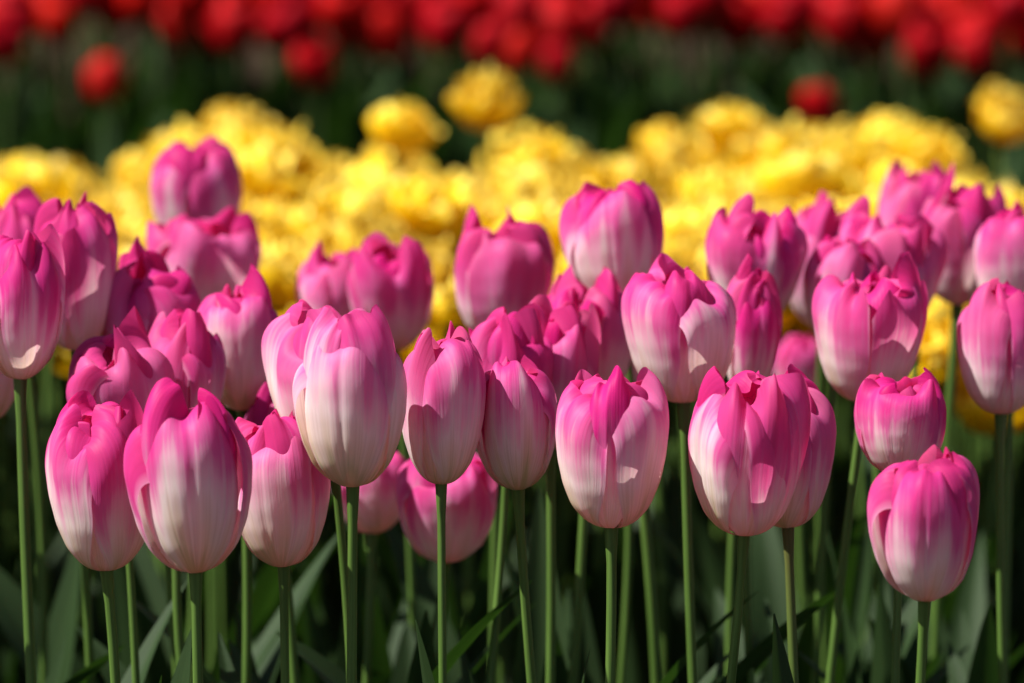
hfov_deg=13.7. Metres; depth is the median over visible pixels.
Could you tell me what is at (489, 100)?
yellow tulip
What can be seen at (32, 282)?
pink tulip
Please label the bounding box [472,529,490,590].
yellow tulip
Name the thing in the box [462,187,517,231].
yellow tulip
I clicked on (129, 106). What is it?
red tulip
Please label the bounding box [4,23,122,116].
red tulip
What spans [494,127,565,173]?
yellow tulip
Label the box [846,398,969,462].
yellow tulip
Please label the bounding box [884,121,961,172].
yellow tulip
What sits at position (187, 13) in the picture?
red tulip
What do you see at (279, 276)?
yellow tulip
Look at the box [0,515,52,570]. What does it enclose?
yellow tulip
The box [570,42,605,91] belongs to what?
red tulip
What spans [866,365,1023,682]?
yellow tulip
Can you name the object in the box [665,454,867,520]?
yellow tulip
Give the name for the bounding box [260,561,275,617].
yellow tulip
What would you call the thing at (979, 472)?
yellow tulip
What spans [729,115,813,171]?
yellow tulip
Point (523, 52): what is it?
red tulip
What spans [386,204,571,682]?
pink tulip
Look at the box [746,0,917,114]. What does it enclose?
red tulip
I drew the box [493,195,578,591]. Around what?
yellow tulip
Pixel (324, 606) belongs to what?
yellow tulip
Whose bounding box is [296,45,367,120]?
red tulip
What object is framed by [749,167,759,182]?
yellow tulip
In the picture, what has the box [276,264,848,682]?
pink tulip
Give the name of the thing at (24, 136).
red tulip
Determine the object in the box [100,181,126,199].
yellow tulip
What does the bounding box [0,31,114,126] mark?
red tulip
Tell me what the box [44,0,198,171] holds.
red tulip
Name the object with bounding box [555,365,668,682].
pink tulip
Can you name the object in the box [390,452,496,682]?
pink tulip
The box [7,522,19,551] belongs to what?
yellow tulip
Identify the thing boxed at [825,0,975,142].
red tulip
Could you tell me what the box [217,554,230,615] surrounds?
yellow tulip
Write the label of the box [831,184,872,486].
yellow tulip
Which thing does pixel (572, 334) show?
pink tulip
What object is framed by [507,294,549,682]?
yellow tulip
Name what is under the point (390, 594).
yellow tulip
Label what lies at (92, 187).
yellow tulip
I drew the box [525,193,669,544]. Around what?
yellow tulip
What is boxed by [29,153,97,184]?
yellow tulip
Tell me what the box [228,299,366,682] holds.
pink tulip
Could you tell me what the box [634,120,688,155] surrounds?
yellow tulip
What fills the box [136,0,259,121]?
red tulip
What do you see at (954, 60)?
red tulip
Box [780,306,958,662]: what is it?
yellow tulip
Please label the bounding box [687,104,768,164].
yellow tulip
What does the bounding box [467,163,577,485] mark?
yellow tulip
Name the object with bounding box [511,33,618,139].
red tulip
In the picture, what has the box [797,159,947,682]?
pink tulip
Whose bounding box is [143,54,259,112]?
red tulip
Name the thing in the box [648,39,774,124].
red tulip
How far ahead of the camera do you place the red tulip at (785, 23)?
4.78 m
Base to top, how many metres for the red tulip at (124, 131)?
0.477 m
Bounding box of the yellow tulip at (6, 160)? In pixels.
[3,157,11,162]
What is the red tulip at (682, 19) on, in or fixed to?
on the ground
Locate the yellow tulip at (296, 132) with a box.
[277,121,318,155]
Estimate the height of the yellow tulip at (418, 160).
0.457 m
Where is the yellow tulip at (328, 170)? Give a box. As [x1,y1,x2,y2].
[300,153,357,193]
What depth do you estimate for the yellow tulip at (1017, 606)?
2.82 m
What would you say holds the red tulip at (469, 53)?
on the ground
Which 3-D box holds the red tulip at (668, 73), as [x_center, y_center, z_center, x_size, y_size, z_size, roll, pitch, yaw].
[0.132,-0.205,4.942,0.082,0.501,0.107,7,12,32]
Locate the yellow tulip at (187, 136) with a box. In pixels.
[146,118,202,156]
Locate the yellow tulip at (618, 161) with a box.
[604,159,629,169]
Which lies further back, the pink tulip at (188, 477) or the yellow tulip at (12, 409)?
the yellow tulip at (12, 409)
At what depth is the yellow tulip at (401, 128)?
3.44 m
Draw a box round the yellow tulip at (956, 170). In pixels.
[888,158,960,176]
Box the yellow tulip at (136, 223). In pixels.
[116,207,156,240]
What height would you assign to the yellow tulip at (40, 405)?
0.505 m
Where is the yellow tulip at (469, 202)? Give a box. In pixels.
[465,184,472,207]
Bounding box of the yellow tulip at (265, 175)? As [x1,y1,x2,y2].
[232,136,309,206]
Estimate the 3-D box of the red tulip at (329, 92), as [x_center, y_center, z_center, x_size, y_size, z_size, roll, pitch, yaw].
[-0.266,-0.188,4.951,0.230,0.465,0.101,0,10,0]
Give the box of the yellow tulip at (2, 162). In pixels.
[0,158,5,166]
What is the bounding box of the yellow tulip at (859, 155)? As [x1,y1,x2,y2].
[812,133,885,183]
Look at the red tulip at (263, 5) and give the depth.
5.01 m
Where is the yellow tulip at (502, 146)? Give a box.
[492,130,576,160]
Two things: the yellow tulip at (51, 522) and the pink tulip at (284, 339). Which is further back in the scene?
the yellow tulip at (51, 522)
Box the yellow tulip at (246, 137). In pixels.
[190,118,290,162]
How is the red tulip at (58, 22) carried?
on the ground
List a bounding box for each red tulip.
[0,0,144,161]
[0,17,54,158]
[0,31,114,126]
[0,45,152,119]
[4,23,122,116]
[5,47,56,154]
[17,72,57,154]
[18,27,205,149]
[19,0,130,172]
[19,0,179,170]
[24,42,69,130]
[28,29,66,133]
[31,0,149,161]
[35,0,67,157]
[41,54,126,185]
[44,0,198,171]
[47,17,145,130]
[65,23,147,130]
[71,38,162,65]
[74,24,208,157]
[96,0,164,141]
[109,0,226,155]
[126,9,263,134]
[135,49,186,90]
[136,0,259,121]
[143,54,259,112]
[154,34,327,101]
[162,0,256,85]
[162,1,260,128]
[167,0,216,128]
[181,0,314,129]
[193,0,368,131]
[210,0,279,105]
[210,0,348,159]
[214,0,301,134]
[234,9,370,125]
[234,54,325,117]
[245,54,392,102]
[251,44,292,96]
[258,33,435,159]
[261,25,375,109]
[273,54,322,119]
[286,4,451,164]
[292,37,455,156]
[292,57,369,85]
[294,0,415,167]
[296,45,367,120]
[297,69,391,121]
[331,45,419,141]
[348,0,435,157]
[350,0,415,103]
[354,0,475,175]
[354,35,469,97]
[354,54,493,123]
[356,55,450,93]
[373,0,468,176]
[386,0,555,171]
[387,0,494,151]
[398,35,508,85]
[410,1,451,125]
[418,0,476,175]
[439,29,504,157]
[444,33,650,147]
[453,19,582,256]
[455,20,535,124]
[456,49,535,135]
[477,30,551,170]
[481,0,542,142]
[497,62,537,72]
[499,82,565,140]
[502,0,600,154]
[507,39,639,160]
[509,0,631,131]
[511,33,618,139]
[511,74,652,120]
[535,0,587,141]
[566,0,697,159]
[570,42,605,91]
[579,30,624,77]
[582,0,706,155]
[592,0,721,153]
[594,45,667,59]
[595,14,760,155]
[603,0,782,141]
[607,25,679,155]
[616,3,680,130]
[622,29,790,127]
[634,39,722,103]
[638,29,674,94]
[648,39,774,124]
[649,38,742,111]
[653,45,789,104]
[665,29,814,88]
[668,0,811,129]
[670,29,745,129]
[675,0,807,131]
[689,51,872,127]
[694,0,808,128]
[713,33,790,99]
[732,82,945,133]
[739,29,829,77]
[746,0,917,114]
[748,42,821,90]
[759,0,843,118]
[767,0,874,127]
[775,34,834,126]
[786,0,928,122]
[790,0,941,132]
[803,3,962,128]
[805,31,810,61]
[810,27,900,78]
[819,45,956,76]
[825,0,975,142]
[839,48,1002,109]
[842,46,923,117]
[850,50,855,83]
[855,11,901,121]
[857,55,900,99]
[861,15,963,149]
[874,64,1023,133]
[883,0,976,113]
[883,59,916,110]
[888,0,992,186]
[895,0,959,133]
[895,0,1023,121]
[927,0,1023,85]
[938,11,969,157]
[942,4,1003,183]
[947,3,990,113]
[947,30,1018,167]
[953,22,1023,189]
[957,55,1016,117]
[961,25,1023,99]
[969,0,1003,98]
[970,28,1023,173]
[971,74,1023,192]
[991,0,1023,188]
[993,58,1021,93]
[1013,54,1023,70]
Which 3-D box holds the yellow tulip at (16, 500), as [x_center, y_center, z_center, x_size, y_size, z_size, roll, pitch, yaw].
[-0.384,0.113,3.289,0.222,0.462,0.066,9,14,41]
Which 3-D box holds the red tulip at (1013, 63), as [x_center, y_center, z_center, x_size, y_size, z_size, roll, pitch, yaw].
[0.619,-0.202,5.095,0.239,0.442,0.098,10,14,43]
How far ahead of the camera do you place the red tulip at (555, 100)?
4.95 m
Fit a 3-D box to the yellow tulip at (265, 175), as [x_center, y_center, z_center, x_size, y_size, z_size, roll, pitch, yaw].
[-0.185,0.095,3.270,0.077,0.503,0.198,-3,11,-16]
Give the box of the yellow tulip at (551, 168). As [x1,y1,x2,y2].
[490,157,581,191]
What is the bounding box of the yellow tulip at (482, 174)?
[450,166,494,181]
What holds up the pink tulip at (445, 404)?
on the ground
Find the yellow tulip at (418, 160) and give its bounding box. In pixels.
[364,151,433,172]
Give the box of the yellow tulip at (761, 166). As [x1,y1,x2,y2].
[736,156,772,176]
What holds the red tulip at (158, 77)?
on the ground
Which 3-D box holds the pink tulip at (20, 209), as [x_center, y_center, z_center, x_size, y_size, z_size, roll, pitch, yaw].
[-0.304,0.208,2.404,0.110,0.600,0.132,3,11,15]
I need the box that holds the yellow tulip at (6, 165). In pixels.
[0,154,23,169]
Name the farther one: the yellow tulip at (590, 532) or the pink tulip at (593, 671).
the yellow tulip at (590, 532)
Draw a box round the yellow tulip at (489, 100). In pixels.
[447,63,522,173]
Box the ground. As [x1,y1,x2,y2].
[0,10,1023,119]
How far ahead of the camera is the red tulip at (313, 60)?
4.53 m
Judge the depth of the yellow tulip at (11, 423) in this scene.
3.36 m
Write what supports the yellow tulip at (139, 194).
on the ground
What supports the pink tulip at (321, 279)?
on the ground
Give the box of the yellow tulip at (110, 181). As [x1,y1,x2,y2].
[108,174,115,185]
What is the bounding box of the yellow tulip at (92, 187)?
[71,175,114,197]
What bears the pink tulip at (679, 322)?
on the ground
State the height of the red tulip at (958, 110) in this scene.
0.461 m
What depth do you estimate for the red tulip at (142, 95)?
4.88 m
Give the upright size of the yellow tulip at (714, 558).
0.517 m
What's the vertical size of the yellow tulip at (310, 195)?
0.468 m
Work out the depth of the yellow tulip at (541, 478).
2.95 m
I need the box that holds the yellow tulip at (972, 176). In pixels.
[955,173,986,188]
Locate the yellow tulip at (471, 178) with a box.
[448,173,477,190]
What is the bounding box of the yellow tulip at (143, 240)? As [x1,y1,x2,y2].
[117,232,145,242]
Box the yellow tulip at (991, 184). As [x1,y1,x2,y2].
[987,182,993,188]
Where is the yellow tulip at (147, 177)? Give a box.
[129,170,150,190]
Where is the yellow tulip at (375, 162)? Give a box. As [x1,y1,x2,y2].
[357,145,424,190]
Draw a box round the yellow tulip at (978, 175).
[963,169,982,180]
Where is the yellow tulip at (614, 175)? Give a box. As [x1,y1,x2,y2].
[596,157,671,204]
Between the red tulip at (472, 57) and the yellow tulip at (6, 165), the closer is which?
the yellow tulip at (6, 165)
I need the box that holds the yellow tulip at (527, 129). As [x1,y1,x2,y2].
[480,122,536,170]
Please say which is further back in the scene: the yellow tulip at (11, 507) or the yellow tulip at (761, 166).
the yellow tulip at (761, 166)
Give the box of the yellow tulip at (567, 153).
[563,150,585,163]
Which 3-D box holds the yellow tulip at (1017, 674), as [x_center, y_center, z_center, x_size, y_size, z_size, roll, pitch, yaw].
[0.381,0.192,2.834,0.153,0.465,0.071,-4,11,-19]
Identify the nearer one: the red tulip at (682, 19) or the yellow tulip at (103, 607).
the yellow tulip at (103, 607)
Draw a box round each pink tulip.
[0,186,80,682]
[0,207,271,682]
[0,224,187,682]
[0,372,66,682]
[33,192,304,682]
[45,389,191,682]
[65,645,124,682]
[66,306,175,682]
[77,380,537,682]
[81,235,347,682]
[99,136,332,682]
[122,451,437,682]
[123,377,252,682]
[148,308,531,682]
[197,263,277,682]
[218,409,330,682]
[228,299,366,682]
[229,232,590,667]
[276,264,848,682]
[277,240,571,682]
[292,304,406,682]
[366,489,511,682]
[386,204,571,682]
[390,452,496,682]
[402,321,589,682]
[415,355,557,682]
[457,294,729,682]
[468,303,757,682]
[505,357,798,682]
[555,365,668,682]
[559,179,765,682]
[621,253,735,682]
[650,334,872,682]
[663,235,917,682]
[688,366,810,682]
[705,193,969,682]
[715,191,1023,682]
[724,364,835,682]
[727,254,782,682]
[764,251,927,682]
[772,444,979,682]
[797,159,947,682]
[798,200,1023,682]
[827,196,947,682]
[853,162,1015,682]
[854,367,946,682]
[947,278,1023,682]
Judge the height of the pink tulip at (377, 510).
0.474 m
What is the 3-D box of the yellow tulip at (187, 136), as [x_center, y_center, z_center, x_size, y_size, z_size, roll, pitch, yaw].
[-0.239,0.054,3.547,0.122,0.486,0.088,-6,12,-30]
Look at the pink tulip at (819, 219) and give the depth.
2.44 m
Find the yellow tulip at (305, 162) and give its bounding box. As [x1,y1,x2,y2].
[272,129,322,180]
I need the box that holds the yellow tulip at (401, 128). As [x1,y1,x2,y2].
[367,98,442,168]
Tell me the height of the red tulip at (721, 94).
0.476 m
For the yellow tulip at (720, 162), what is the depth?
3.55 m
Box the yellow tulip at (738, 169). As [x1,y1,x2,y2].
[721,164,741,180]
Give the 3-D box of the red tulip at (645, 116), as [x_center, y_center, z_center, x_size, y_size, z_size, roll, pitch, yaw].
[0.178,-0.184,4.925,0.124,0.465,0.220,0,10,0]
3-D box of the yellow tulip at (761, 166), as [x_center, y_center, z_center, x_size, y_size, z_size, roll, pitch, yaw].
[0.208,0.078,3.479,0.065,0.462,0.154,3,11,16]
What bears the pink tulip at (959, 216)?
on the ground
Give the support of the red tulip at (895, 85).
on the ground
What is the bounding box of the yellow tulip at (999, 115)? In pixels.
[972,81,1023,184]
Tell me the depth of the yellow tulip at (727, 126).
3.49 m
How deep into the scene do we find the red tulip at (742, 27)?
4.84 m
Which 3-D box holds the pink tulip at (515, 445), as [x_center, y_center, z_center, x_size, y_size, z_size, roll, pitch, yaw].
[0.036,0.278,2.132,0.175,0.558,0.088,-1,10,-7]
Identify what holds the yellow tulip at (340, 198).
on the ground
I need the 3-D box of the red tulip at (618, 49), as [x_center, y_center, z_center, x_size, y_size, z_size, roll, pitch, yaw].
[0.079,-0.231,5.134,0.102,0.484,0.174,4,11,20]
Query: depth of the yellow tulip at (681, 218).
3.00 m
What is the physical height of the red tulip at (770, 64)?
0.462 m
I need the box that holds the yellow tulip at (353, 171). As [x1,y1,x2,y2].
[322,157,360,179]
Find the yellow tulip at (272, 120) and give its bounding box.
[207,109,288,134]
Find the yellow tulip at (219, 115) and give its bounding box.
[196,102,265,140]
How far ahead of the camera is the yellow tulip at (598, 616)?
2.80 m
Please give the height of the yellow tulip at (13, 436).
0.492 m
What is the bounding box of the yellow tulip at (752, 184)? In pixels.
[731,171,758,189]
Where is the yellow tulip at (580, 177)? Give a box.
[559,157,605,189]
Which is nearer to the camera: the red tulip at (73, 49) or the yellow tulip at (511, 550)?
the yellow tulip at (511, 550)
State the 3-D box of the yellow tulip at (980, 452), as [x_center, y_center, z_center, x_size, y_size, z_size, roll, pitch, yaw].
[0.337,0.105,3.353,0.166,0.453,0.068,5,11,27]
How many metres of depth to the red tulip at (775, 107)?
4.81 m
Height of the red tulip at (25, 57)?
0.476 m
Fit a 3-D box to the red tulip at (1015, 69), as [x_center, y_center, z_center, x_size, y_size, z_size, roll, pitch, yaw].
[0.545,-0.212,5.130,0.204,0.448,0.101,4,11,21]
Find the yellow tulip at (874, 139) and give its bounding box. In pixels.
[815,129,879,153]
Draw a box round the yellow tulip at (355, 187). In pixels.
[352,183,374,192]
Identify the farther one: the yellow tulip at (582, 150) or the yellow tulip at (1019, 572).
the yellow tulip at (582, 150)
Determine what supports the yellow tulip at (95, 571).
on the ground
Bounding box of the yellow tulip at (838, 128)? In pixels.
[795,119,849,143]
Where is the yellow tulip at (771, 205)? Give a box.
[718,190,793,215]
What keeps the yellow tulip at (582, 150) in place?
on the ground
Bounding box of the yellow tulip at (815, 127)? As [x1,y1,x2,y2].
[777,121,819,133]
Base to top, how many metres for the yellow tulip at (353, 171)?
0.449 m
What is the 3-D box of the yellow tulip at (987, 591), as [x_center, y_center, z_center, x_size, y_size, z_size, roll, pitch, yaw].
[0.266,0.180,2.902,0.162,0.467,0.084,-4,11,-23]
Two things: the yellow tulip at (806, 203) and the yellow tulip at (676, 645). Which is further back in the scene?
the yellow tulip at (806, 203)
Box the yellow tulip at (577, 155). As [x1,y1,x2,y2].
[566,146,581,161]
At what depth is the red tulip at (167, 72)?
5.05 m
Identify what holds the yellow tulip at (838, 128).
on the ground
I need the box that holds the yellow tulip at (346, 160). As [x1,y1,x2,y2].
[334,153,360,168]
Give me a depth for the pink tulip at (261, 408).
2.22 m
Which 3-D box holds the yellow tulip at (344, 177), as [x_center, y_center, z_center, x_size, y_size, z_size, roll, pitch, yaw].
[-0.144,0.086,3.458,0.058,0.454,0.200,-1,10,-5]
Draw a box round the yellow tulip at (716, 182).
[670,163,747,207]
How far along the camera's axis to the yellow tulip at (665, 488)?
3.14 m
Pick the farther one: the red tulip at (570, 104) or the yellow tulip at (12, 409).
the red tulip at (570, 104)
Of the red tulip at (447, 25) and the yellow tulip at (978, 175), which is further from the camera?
the red tulip at (447, 25)
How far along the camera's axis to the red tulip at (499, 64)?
5.10 m
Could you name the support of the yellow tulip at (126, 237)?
on the ground
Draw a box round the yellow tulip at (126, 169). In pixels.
[112,148,157,190]
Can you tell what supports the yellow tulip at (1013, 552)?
on the ground
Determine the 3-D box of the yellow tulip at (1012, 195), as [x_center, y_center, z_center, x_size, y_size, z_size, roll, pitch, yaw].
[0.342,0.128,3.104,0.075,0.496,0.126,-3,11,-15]
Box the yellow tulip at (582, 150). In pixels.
[566,147,600,161]
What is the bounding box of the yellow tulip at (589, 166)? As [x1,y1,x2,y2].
[566,158,607,184]
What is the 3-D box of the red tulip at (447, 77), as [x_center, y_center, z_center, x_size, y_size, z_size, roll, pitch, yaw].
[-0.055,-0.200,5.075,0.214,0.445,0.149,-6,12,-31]
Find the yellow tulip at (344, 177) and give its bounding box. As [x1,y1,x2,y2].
[340,171,358,186]
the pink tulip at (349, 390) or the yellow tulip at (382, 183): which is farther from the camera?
the yellow tulip at (382, 183)
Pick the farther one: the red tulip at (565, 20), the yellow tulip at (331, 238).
the red tulip at (565, 20)
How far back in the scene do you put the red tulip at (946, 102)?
4.93 m
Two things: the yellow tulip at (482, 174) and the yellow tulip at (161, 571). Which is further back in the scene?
the yellow tulip at (482, 174)
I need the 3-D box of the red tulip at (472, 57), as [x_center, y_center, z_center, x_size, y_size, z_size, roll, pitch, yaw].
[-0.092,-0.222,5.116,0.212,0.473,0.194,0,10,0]
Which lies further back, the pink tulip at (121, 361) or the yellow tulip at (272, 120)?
the yellow tulip at (272, 120)
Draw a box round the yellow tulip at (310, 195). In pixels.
[288,186,323,206]
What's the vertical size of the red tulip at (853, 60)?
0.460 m
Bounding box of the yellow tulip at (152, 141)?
[145,130,165,149]
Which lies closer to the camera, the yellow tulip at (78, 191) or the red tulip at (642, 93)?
the yellow tulip at (78, 191)
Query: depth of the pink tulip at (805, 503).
2.07 m
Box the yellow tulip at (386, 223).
[358,205,399,238]
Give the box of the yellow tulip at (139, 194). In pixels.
[107,174,152,217]
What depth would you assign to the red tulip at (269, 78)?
5.22 m
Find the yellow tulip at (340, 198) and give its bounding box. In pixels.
[312,183,380,220]
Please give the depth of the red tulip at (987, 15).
4.80 m
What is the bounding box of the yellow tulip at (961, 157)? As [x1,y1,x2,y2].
[953,134,965,171]
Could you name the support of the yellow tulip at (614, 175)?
on the ground
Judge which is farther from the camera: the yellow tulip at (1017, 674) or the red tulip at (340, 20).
the red tulip at (340, 20)

